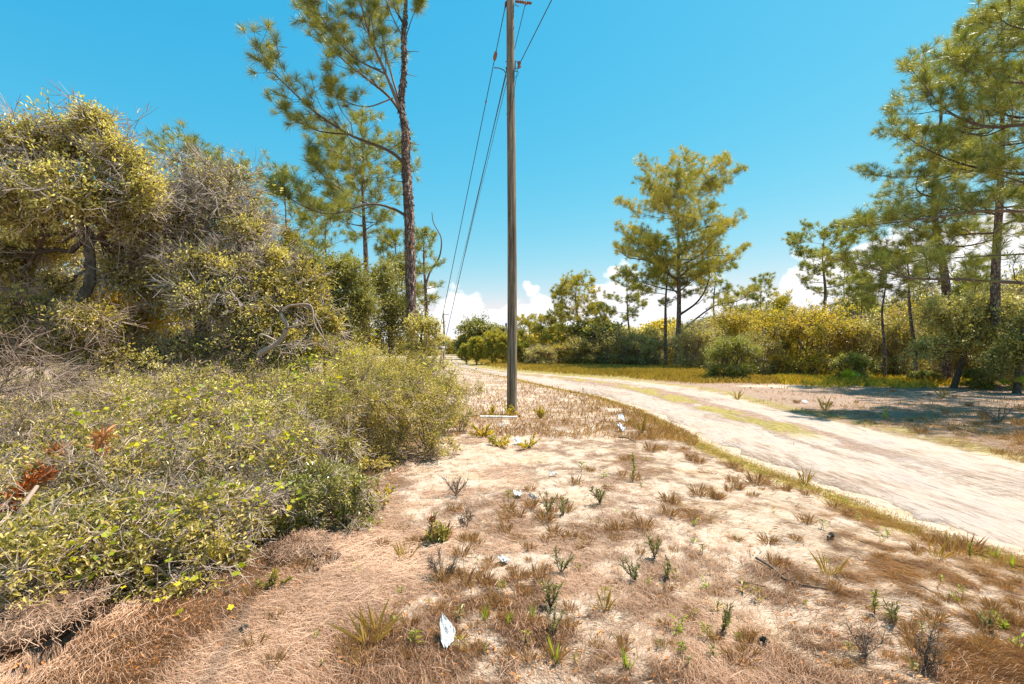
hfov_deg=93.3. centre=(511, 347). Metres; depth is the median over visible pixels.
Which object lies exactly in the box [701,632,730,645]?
dry grass tuft
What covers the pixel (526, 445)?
seedling
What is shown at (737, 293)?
pine tree
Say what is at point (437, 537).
dry grass tuft
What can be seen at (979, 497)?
road
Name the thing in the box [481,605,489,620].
blade plant
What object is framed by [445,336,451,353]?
distant tree
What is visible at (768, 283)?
pine tree
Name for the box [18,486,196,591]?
wild vine
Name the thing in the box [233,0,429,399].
pine tree
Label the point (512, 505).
dry grass tuft
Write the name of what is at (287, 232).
scrub oak
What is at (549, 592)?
grey weed
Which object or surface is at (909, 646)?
dry grass tuft
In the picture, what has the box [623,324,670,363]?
distant tree
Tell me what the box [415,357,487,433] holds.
scrub bush
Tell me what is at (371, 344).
distant tree
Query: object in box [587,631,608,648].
dry grass tuft
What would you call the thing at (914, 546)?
dry grass tuft
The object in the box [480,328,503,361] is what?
young pine
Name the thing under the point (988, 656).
dry grass tuft
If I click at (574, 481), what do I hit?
dry grass tuft
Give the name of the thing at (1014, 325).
shrub
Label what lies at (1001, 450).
dry grass tuft
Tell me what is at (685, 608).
dry grass tuft
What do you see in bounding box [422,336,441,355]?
distant tree
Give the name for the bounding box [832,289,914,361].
shrub
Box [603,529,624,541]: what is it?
dry grass tuft
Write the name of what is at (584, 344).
shrub
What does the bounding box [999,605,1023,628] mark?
dry grass tuft
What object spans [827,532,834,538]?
pine cone
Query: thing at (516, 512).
dry grass tuft
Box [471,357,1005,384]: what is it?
grass
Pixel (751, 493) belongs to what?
dry grass tuft
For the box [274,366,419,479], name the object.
scrub bush
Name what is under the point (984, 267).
pine tree
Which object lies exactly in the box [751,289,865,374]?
shrub
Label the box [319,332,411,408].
scrub bush
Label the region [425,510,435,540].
dead sprig
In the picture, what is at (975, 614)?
dry grass tuft
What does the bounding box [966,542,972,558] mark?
spike plant
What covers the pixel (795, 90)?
sky
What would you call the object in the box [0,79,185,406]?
scrub oak
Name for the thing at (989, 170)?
pine tree
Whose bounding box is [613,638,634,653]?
dry grass tuft
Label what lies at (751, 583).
fallen stick
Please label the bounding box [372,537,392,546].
dry grass tuft
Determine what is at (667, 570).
grey weed
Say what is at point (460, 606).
tiny seedling
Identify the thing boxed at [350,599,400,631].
grass clump
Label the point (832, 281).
pine tree
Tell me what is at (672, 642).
dry grass tuft
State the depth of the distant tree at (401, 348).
100.61 m
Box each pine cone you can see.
[239,623,248,636]
[758,636,768,645]
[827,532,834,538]
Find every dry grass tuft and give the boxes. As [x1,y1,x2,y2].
[230,634,257,656]
[233,629,272,652]
[235,583,264,601]
[247,644,297,668]
[258,605,289,628]
[284,554,321,572]
[290,603,312,613]
[319,549,335,558]
[324,635,368,656]
[334,632,359,648]
[336,551,353,563]
[338,643,381,674]
[353,638,384,651]
[354,626,380,649]
[370,619,403,642]
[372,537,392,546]
[384,605,403,619]
[387,652,404,662]
[392,597,407,608]
[392,639,411,651]
[393,646,419,664]
[394,523,410,531]
[395,610,423,634]
[406,527,428,544]
[424,627,440,642]
[426,528,452,542]
[426,573,453,587]
[426,604,442,615]
[427,520,460,537]
[429,561,458,584]
[437,601,461,619]
[440,500,466,515]
[444,566,466,577]
[444,585,456,594]
[448,642,471,654]
[449,542,473,558]
[451,561,478,586]
[451,623,464,635]
[452,528,481,542]
[455,625,473,643]
[459,634,497,661]
[460,580,473,588]
[461,530,478,540]
[467,619,480,628]
[469,536,487,546]
[469,635,489,649]
[472,563,494,584]
[474,603,495,616]
[476,559,492,569]
[478,588,503,608]
[479,554,494,564]
[480,574,497,587]
[485,591,508,611]
[489,521,514,535]
[489,561,499,569]
[489,592,514,611]
[491,508,511,519]
[491,606,512,620]
[494,511,517,524]
[496,646,519,659]
[499,499,520,513]
[500,608,514,623]
[501,528,527,541]
[504,563,518,570]
[507,565,528,581]
[509,507,528,519]
[511,580,530,594]
[514,645,550,671]
[516,584,534,596]
[518,569,533,578]
[519,494,542,509]
[519,539,538,551]
[519,561,552,582]
[519,610,550,629]
[520,481,539,491]
[524,556,533,562]
[530,507,561,523]
[534,637,575,666]
[536,530,555,542]
[544,522,567,535]
[548,502,560,512]
[549,645,566,661]
[551,530,567,540]
[556,502,579,512]
[557,598,579,615]
[557,618,571,633]
[559,523,585,542]
[559,612,582,629]
[563,474,584,485]
[571,542,585,549]
[572,541,586,547]
[578,533,597,545]
[584,462,596,471]
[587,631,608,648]
[594,653,610,665]
[597,483,618,490]
[601,523,619,532]
[602,517,633,534]
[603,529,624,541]
[610,629,635,648]
[613,468,631,475]
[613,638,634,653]
[616,453,635,460]
[618,507,641,518]
[625,512,656,533]
[629,471,641,478]
[633,545,647,554]
[639,440,662,452]
[643,536,665,544]
[650,491,686,505]
[650,615,676,628]
[651,637,667,647]
[656,443,670,450]
[656,504,683,519]
[660,581,676,593]
[667,633,691,651]
[668,497,685,506]
[669,545,679,551]
[677,602,700,615]
[680,444,691,449]
[680,451,702,460]
[683,510,704,518]
[683,609,700,623]
[685,438,699,445]
[685,483,714,498]
[688,452,707,464]
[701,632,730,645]
[703,489,731,499]
[704,489,727,498]
[704,627,722,640]
[716,641,756,671]
[721,482,736,491]
[722,472,744,483]
[723,459,745,468]
[727,533,747,541]
[728,478,746,490]
[730,618,767,642]
[731,626,762,650]
[731,637,767,663]
[733,466,746,472]
[740,469,775,486]
[745,490,759,496]
[755,530,784,543]
[762,551,786,567]
[778,483,794,490]
[778,556,793,566]
[782,528,803,541]
[791,509,822,526]
[794,576,807,583]
[798,485,810,495]
[807,571,827,583]
[823,499,841,508]
[823,652,861,672]
[827,581,849,595]
[837,504,857,516]
[841,654,859,669]
[862,613,876,622]
[866,550,892,561]
[880,649,900,661]
[881,568,903,578]
[886,547,897,552]
[893,617,926,638]
[894,632,933,651]
[896,651,922,662]
[897,627,925,643]
[902,615,924,629]
[904,610,929,622]
[905,602,959,628]
[907,424,932,432]
[907,539,927,551]
[908,524,950,544]
[910,637,965,671]
[925,618,951,632]
[926,567,944,576]
[929,596,947,605]
[930,530,977,557]
[931,587,957,603]
[942,425,957,429]
[947,575,974,585]
[947,633,966,644]
[948,591,972,605]
[950,531,1002,558]
[955,602,979,613]
[958,626,1011,651]
[959,614,999,635]
[960,601,992,620]
[960,632,995,654]
[960,663,986,680]
[964,419,992,426]
[965,636,1007,657]
[968,561,999,576]
[968,606,1006,622]
[970,602,1002,614]
[974,410,988,415]
[977,628,1001,640]
[978,414,991,419]
[978,575,998,585]
[979,596,1010,612]
[982,605,1021,627]
[983,652,1006,664]
[988,447,1007,454]
[991,559,1006,567]
[991,579,1023,592]
[994,635,1023,654]
[998,434,1010,439]
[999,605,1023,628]
[1000,595,1023,610]
[1001,428,1023,438]
[1004,575,1023,583]
[1007,417,1023,423]
[1009,438,1023,444]
[1010,402,1023,409]
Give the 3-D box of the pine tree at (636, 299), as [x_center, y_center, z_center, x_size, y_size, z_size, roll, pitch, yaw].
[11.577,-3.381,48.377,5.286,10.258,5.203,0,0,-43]
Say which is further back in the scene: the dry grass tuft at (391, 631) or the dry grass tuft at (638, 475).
the dry grass tuft at (638, 475)
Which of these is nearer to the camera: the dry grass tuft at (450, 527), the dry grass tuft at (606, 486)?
the dry grass tuft at (450, 527)
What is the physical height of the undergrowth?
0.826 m
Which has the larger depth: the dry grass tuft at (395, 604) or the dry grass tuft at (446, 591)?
the dry grass tuft at (446, 591)
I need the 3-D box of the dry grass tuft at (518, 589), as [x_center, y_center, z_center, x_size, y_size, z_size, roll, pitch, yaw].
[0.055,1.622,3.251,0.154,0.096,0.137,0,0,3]
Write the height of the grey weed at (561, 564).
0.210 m
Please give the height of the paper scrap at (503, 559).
0.044 m
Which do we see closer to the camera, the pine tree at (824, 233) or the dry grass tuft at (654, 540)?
the dry grass tuft at (654, 540)
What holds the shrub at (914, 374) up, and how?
on the ground at (764, 396)
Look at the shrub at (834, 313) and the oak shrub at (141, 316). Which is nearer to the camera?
the oak shrub at (141, 316)
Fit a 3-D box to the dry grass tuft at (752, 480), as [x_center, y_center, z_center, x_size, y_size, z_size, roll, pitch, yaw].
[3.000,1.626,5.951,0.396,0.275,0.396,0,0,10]
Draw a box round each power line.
[446,77,505,318]
[448,6,524,317]
[519,0,551,64]
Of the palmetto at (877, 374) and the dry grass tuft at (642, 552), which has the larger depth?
the palmetto at (877, 374)
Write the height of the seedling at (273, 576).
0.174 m
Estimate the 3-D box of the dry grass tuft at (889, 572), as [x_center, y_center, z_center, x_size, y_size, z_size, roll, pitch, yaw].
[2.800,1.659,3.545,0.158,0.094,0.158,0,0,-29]
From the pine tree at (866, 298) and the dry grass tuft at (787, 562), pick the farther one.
the pine tree at (866, 298)
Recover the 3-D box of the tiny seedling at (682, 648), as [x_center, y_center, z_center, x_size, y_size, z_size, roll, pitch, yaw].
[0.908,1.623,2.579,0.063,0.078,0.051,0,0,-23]
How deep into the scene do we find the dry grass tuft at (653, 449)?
7.91 m
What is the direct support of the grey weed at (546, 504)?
on the ground at (764, 396)
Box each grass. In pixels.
[445,369,698,441]
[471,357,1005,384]
[501,376,1023,575]
[698,382,1023,462]
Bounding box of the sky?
[0,0,1023,347]
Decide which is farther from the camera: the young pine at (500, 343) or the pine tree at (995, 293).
the young pine at (500, 343)
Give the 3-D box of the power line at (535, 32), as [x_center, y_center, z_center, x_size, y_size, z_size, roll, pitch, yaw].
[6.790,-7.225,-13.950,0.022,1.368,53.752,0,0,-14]
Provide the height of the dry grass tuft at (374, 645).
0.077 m
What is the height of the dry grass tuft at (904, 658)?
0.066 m
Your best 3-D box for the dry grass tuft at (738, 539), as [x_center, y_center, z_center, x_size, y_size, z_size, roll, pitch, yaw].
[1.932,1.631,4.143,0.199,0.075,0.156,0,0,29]
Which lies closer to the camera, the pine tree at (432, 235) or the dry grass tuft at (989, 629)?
the dry grass tuft at (989, 629)
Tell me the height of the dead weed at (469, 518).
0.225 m
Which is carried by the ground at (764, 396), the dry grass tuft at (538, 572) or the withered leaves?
the dry grass tuft at (538, 572)
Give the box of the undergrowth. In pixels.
[773,370,1023,388]
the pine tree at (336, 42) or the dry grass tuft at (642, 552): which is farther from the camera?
the pine tree at (336, 42)
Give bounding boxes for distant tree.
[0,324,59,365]
[156,327,192,362]
[293,329,322,365]
[328,312,363,361]
[343,338,382,351]
[382,338,404,355]
[396,341,405,354]
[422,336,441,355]
[434,340,450,353]
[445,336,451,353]
[449,335,460,354]
[519,331,556,359]
[542,322,569,357]
[562,319,626,363]
[564,319,624,363]
[621,324,642,353]
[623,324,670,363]
[636,319,680,358]
[640,316,683,346]
[675,315,715,353]
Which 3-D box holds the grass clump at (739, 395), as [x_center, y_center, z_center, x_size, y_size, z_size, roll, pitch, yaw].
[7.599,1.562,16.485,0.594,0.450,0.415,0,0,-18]
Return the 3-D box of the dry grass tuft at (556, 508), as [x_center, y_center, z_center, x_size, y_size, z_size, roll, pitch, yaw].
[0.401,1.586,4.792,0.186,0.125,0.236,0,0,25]
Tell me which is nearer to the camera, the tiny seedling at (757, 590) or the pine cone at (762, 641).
the pine cone at (762, 641)
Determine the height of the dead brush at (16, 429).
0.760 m
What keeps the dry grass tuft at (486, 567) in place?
on the ground at (764, 396)
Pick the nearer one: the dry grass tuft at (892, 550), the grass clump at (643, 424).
the dry grass tuft at (892, 550)
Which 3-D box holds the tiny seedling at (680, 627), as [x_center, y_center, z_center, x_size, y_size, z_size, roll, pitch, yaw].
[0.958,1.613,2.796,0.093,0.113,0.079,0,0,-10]
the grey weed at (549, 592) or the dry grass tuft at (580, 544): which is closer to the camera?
the grey weed at (549, 592)
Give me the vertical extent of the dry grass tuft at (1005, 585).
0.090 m
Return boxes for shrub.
[0,276,171,406]
[24,282,192,420]
[101,316,319,381]
[397,309,448,374]
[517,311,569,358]
[521,343,560,363]
[537,342,585,363]
[555,334,614,364]
[590,323,644,364]
[617,333,672,364]
[659,318,707,363]
[662,316,730,367]
[685,308,745,352]
[705,298,765,365]
[730,325,787,374]
[742,299,811,371]
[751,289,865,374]
[762,301,825,355]
[800,334,865,369]
[813,297,850,357]
[823,350,881,378]
[825,305,927,374]
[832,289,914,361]
[861,302,940,375]
[867,291,957,372]
[875,274,958,367]
[898,279,1010,370]
[904,369,945,382]
[936,262,1010,296]
[953,284,1023,373]
[953,366,1012,389]
[960,275,1023,376]
[967,287,1023,377]
[980,250,1023,294]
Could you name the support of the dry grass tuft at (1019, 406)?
on the ground at (764, 396)
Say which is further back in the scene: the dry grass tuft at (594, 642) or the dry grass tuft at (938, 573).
the dry grass tuft at (938, 573)
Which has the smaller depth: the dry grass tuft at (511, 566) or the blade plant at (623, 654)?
the blade plant at (623, 654)
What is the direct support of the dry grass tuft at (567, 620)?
on the ground at (764, 396)
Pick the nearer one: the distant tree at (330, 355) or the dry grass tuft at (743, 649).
the dry grass tuft at (743, 649)
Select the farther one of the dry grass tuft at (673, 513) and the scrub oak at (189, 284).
the scrub oak at (189, 284)
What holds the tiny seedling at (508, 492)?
on the ground at (764, 396)
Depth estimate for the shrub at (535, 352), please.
45.42 m
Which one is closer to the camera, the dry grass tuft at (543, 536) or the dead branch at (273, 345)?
the dry grass tuft at (543, 536)
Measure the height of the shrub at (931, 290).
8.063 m
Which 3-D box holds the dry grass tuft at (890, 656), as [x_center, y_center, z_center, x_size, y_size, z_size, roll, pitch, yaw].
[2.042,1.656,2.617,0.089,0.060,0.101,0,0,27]
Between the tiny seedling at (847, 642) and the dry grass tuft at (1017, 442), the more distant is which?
the dry grass tuft at (1017, 442)
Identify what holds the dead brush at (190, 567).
on the ground at (764, 396)
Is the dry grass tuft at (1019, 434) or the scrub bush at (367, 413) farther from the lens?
the dry grass tuft at (1019, 434)
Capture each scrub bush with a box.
[0,363,156,471]
[0,387,130,505]
[0,409,170,549]
[0,469,175,583]
[0,491,159,625]
[27,342,222,436]
[38,381,270,492]
[63,402,271,524]
[68,451,299,591]
[75,353,281,454]
[89,476,267,606]
[138,353,272,431]
[149,356,316,454]
[176,382,347,485]
[202,394,373,516]
[229,348,344,417]
[239,354,364,440]
[263,440,401,539]
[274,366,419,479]
[309,346,407,429]
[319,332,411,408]
[322,344,456,444]
[354,362,477,463]
[390,346,447,419]
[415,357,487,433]
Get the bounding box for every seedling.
[254,567,294,589]
[373,483,395,504]
[408,629,423,643]
[423,511,450,543]
[452,604,464,619]
[453,634,465,648]
[468,423,496,436]
[485,404,499,415]
[487,432,510,447]
[496,580,506,590]
[504,405,517,415]
[504,490,513,500]
[517,432,540,449]
[520,629,533,643]
[533,405,546,417]
[669,614,683,633]
[675,640,687,655]
[680,644,689,654]
[685,654,694,667]
[697,621,712,635]
[700,575,709,588]
[706,642,720,657]
[712,598,722,611]
[738,577,750,592]
[750,587,764,600]
[843,641,856,654]
[905,656,918,671]
[916,620,928,631]
[956,584,965,593]
[993,610,1009,628]
[1008,633,1023,646]
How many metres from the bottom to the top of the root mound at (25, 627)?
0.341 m
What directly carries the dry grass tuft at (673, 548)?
on the ground at (764, 396)
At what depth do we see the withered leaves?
4.18 m
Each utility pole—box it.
[443,313,447,358]
[494,0,531,413]
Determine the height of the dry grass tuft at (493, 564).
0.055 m
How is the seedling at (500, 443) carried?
on the ground at (764, 396)
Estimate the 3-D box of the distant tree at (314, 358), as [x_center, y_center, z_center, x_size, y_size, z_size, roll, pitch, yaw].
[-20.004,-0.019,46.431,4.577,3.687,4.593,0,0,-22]
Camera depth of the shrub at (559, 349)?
46.13 m
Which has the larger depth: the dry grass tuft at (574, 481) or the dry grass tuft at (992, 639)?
the dry grass tuft at (574, 481)
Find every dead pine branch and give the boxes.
[0,461,58,517]
[20,438,74,478]
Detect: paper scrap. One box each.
[440,614,455,648]
[497,554,509,562]
[513,489,522,495]
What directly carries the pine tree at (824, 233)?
on the ground at (764, 396)
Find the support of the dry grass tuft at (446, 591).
on the ground at (764, 396)
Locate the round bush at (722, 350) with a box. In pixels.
[700,330,766,377]
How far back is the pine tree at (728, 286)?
51.48 m
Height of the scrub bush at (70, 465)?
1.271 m
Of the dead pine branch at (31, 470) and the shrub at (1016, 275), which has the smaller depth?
the dead pine branch at (31, 470)
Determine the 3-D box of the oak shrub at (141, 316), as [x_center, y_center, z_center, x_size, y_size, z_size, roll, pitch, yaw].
[-8.490,-0.074,10.384,3.510,3.515,2.381,0,0,0]
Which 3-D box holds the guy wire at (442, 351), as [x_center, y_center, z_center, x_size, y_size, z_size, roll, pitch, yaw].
[-1.712,-2.648,16.311,0.090,8.645,8.810,0,0,-21]
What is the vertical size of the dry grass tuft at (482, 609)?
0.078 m
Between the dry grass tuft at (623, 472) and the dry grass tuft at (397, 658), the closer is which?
the dry grass tuft at (397, 658)
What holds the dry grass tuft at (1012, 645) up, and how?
on the ground at (764, 396)
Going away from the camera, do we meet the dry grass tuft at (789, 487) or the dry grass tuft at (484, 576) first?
the dry grass tuft at (484, 576)
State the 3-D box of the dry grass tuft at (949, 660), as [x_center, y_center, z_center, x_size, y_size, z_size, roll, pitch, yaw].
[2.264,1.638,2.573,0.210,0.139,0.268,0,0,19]
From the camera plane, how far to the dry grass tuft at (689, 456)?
7.40 m
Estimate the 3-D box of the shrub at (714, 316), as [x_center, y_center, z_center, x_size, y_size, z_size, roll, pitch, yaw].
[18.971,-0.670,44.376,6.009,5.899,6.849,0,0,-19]
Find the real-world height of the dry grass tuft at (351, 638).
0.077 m
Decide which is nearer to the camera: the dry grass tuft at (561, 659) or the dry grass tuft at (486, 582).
the dry grass tuft at (561, 659)
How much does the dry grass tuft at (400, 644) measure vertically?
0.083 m
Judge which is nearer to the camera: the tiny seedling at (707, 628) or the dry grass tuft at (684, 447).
the tiny seedling at (707, 628)
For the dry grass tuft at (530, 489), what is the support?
on the ground at (764, 396)
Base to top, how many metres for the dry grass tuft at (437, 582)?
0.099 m
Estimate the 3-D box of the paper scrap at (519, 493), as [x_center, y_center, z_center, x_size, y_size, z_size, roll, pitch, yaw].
[0.069,1.569,5.257,0.088,0.053,0.119,0,0,-17]
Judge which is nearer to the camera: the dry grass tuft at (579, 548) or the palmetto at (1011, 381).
the dry grass tuft at (579, 548)
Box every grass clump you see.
[321,597,404,648]
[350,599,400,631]
[393,539,426,559]
[591,583,617,612]
[633,414,647,431]
[728,390,745,398]
[797,466,814,483]
[808,549,849,577]
[816,397,833,409]
[926,536,960,559]
[933,387,950,397]
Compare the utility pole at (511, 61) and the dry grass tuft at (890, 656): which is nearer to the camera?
the dry grass tuft at (890, 656)
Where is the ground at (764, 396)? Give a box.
[0,348,1023,683]
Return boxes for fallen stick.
[737,581,766,587]
[755,556,827,589]
[925,423,980,433]
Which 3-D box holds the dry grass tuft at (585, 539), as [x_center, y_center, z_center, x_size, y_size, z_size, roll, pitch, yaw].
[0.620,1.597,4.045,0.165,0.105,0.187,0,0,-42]
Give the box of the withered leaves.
[85,424,119,462]
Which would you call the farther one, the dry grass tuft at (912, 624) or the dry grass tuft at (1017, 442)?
the dry grass tuft at (1017, 442)
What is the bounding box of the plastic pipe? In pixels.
[480,416,517,418]
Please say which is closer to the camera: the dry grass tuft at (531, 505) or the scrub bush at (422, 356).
the dry grass tuft at (531, 505)
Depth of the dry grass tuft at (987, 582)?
3.48 m
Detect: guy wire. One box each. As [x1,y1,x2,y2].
[428,10,504,384]
[436,73,505,375]
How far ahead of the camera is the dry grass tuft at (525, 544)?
3.92 m
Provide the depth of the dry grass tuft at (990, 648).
2.66 m
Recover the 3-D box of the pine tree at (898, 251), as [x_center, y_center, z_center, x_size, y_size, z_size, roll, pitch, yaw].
[17.923,-1.949,21.882,3.590,7.362,3.940,0,0,0]
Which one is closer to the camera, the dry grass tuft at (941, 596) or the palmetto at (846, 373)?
the dry grass tuft at (941, 596)
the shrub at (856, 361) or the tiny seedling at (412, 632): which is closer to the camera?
the tiny seedling at (412, 632)
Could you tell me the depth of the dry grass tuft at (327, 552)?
3.81 m
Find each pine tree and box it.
[135,117,260,383]
[205,160,272,378]
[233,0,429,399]
[254,149,324,252]
[294,194,362,380]
[300,107,422,356]
[369,224,429,357]
[415,214,447,366]
[545,268,615,341]
[598,263,648,328]
[611,144,761,365]
[633,233,704,365]
[694,253,738,315]
[717,285,763,317]
[740,271,780,315]
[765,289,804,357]
[780,218,864,347]
[810,0,1023,293]
[818,263,867,307]
[836,271,888,354]
[846,24,1023,381]
[846,237,927,376]
[853,219,973,370]
[899,0,1023,389]
[951,251,1003,365]
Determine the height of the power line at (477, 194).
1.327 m
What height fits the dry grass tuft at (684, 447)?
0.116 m
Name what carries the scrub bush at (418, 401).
on the ground at (764, 396)
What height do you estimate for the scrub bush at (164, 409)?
1.428 m
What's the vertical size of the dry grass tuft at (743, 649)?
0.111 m
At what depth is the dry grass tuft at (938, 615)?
2.96 m
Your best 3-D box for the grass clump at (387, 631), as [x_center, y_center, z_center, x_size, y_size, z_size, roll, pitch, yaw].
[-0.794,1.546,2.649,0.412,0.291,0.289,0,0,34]
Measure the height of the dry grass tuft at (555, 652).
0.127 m
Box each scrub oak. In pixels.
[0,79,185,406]
[0,217,213,398]
[98,135,299,400]
[107,209,305,429]
[205,204,314,373]
[211,247,357,411]
[274,232,389,371]
[353,252,439,362]
[447,310,503,359]
[488,321,528,358]
[893,281,1023,387]
[968,299,1023,392]
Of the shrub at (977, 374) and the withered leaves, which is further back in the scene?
the shrub at (977, 374)
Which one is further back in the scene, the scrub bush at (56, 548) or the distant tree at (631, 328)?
the distant tree at (631, 328)
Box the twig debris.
[13,403,1023,683]
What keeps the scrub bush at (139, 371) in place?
on the ground at (764, 396)
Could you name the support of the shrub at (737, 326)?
on the ground at (764, 396)
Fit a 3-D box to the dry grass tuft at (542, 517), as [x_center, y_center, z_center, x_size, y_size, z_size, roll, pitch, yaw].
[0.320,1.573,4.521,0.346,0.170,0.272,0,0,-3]
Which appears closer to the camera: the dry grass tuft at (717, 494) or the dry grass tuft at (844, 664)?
the dry grass tuft at (844, 664)
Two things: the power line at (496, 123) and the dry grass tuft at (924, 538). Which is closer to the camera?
the dry grass tuft at (924, 538)
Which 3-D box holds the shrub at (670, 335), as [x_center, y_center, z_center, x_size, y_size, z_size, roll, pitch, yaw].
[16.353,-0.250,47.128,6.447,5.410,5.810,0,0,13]
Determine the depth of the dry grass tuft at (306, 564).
3.59 m
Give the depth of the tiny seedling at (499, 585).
3.25 m
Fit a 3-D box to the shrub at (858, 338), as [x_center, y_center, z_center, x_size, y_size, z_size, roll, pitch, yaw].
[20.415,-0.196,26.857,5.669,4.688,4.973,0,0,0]
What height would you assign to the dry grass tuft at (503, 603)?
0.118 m
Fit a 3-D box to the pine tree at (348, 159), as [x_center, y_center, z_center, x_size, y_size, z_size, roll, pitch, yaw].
[-5.562,-3.316,17.914,4.330,10.152,4.409,0,0,0]
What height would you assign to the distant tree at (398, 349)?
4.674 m
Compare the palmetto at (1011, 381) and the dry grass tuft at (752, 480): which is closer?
the dry grass tuft at (752, 480)
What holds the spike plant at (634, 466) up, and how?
on the ground at (764, 396)
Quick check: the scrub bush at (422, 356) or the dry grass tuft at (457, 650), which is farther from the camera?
the scrub bush at (422, 356)
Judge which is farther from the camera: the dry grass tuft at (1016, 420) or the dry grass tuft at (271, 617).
the dry grass tuft at (1016, 420)
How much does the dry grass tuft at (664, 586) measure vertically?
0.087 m
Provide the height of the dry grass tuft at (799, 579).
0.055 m
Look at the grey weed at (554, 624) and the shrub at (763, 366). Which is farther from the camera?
the shrub at (763, 366)
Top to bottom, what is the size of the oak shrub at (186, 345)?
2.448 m
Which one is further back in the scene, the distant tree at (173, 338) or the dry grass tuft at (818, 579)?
the distant tree at (173, 338)
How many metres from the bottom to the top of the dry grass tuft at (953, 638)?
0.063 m
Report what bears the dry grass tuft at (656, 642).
on the ground at (764, 396)
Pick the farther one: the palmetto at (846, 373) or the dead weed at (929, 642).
the palmetto at (846, 373)
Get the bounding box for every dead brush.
[0,309,147,421]
[0,386,133,454]
[131,440,357,525]
[146,520,285,589]
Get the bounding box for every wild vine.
[17,379,237,453]
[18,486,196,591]
[88,406,336,503]
[120,544,250,614]
[139,463,304,555]
[197,371,347,434]
[268,333,376,434]
[407,340,455,429]
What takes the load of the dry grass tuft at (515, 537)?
on the ground at (764, 396)
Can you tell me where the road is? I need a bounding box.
[451,358,1023,547]
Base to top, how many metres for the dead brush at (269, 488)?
0.606 m
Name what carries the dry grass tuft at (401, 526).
on the ground at (764, 396)
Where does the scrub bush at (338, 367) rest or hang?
on the ground at (764, 396)
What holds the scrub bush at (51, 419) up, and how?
on the ground at (764, 396)
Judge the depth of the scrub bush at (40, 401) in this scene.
6.42 m
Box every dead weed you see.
[425,540,460,575]
[438,472,475,495]
[457,507,477,526]
[839,618,896,660]
[906,616,953,672]
[976,398,1020,421]
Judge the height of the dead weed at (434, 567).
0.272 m
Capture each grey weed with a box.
[537,490,557,512]
[538,578,563,607]
[546,604,565,634]
[552,545,574,571]
[556,497,568,515]
[589,486,605,502]
[618,555,639,580]
[644,534,662,557]
[662,555,671,578]
[718,603,733,633]
[882,598,900,624]
[975,608,1001,627]
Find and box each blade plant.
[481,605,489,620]
[506,608,515,625]
[529,604,534,617]
[548,635,558,663]
[621,645,638,668]
[1011,551,1016,566]
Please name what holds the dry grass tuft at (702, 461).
on the ground at (764, 396)
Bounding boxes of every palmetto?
[839,368,867,383]
[871,371,882,375]
[995,375,1023,389]
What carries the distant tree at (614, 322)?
on the ground at (764, 396)
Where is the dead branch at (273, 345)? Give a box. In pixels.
[257,303,345,365]
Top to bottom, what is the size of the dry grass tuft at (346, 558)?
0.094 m
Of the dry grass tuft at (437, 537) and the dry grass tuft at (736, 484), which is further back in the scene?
the dry grass tuft at (736, 484)
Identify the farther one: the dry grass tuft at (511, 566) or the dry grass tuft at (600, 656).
the dry grass tuft at (511, 566)
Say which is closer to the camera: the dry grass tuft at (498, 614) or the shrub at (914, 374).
the dry grass tuft at (498, 614)
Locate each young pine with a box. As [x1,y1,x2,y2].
[456,342,472,363]
[465,336,484,363]
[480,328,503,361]
[493,330,506,362]
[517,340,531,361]
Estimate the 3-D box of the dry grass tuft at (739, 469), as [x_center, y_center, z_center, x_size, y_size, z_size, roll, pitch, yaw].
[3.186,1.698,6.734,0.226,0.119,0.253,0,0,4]
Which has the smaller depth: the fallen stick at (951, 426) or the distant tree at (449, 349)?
the fallen stick at (951, 426)
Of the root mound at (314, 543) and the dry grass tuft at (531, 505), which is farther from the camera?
the dry grass tuft at (531, 505)
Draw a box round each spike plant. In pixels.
[631,462,636,481]
[869,589,880,613]
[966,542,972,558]
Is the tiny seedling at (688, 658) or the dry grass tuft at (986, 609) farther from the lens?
the dry grass tuft at (986, 609)
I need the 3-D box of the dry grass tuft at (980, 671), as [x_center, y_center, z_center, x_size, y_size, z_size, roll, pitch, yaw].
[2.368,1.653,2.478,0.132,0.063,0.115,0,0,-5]
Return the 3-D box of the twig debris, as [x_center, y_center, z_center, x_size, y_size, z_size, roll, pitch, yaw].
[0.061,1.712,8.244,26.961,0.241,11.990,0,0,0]
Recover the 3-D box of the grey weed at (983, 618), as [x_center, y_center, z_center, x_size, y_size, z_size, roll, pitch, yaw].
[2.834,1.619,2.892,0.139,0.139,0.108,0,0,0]
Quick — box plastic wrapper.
[514,437,520,443]
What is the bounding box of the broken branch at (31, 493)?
[16,485,39,513]
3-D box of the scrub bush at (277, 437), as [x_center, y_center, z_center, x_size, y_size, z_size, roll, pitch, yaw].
[-2.349,1.152,5.117,1.518,1.321,1.732,0,0,26]
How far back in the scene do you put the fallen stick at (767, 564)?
3.45 m
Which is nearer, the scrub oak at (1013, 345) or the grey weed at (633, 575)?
the grey weed at (633, 575)
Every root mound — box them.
[0,571,123,663]
[258,526,346,569]
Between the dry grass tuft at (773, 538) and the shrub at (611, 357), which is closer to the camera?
the dry grass tuft at (773, 538)
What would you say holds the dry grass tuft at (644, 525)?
on the ground at (764, 396)

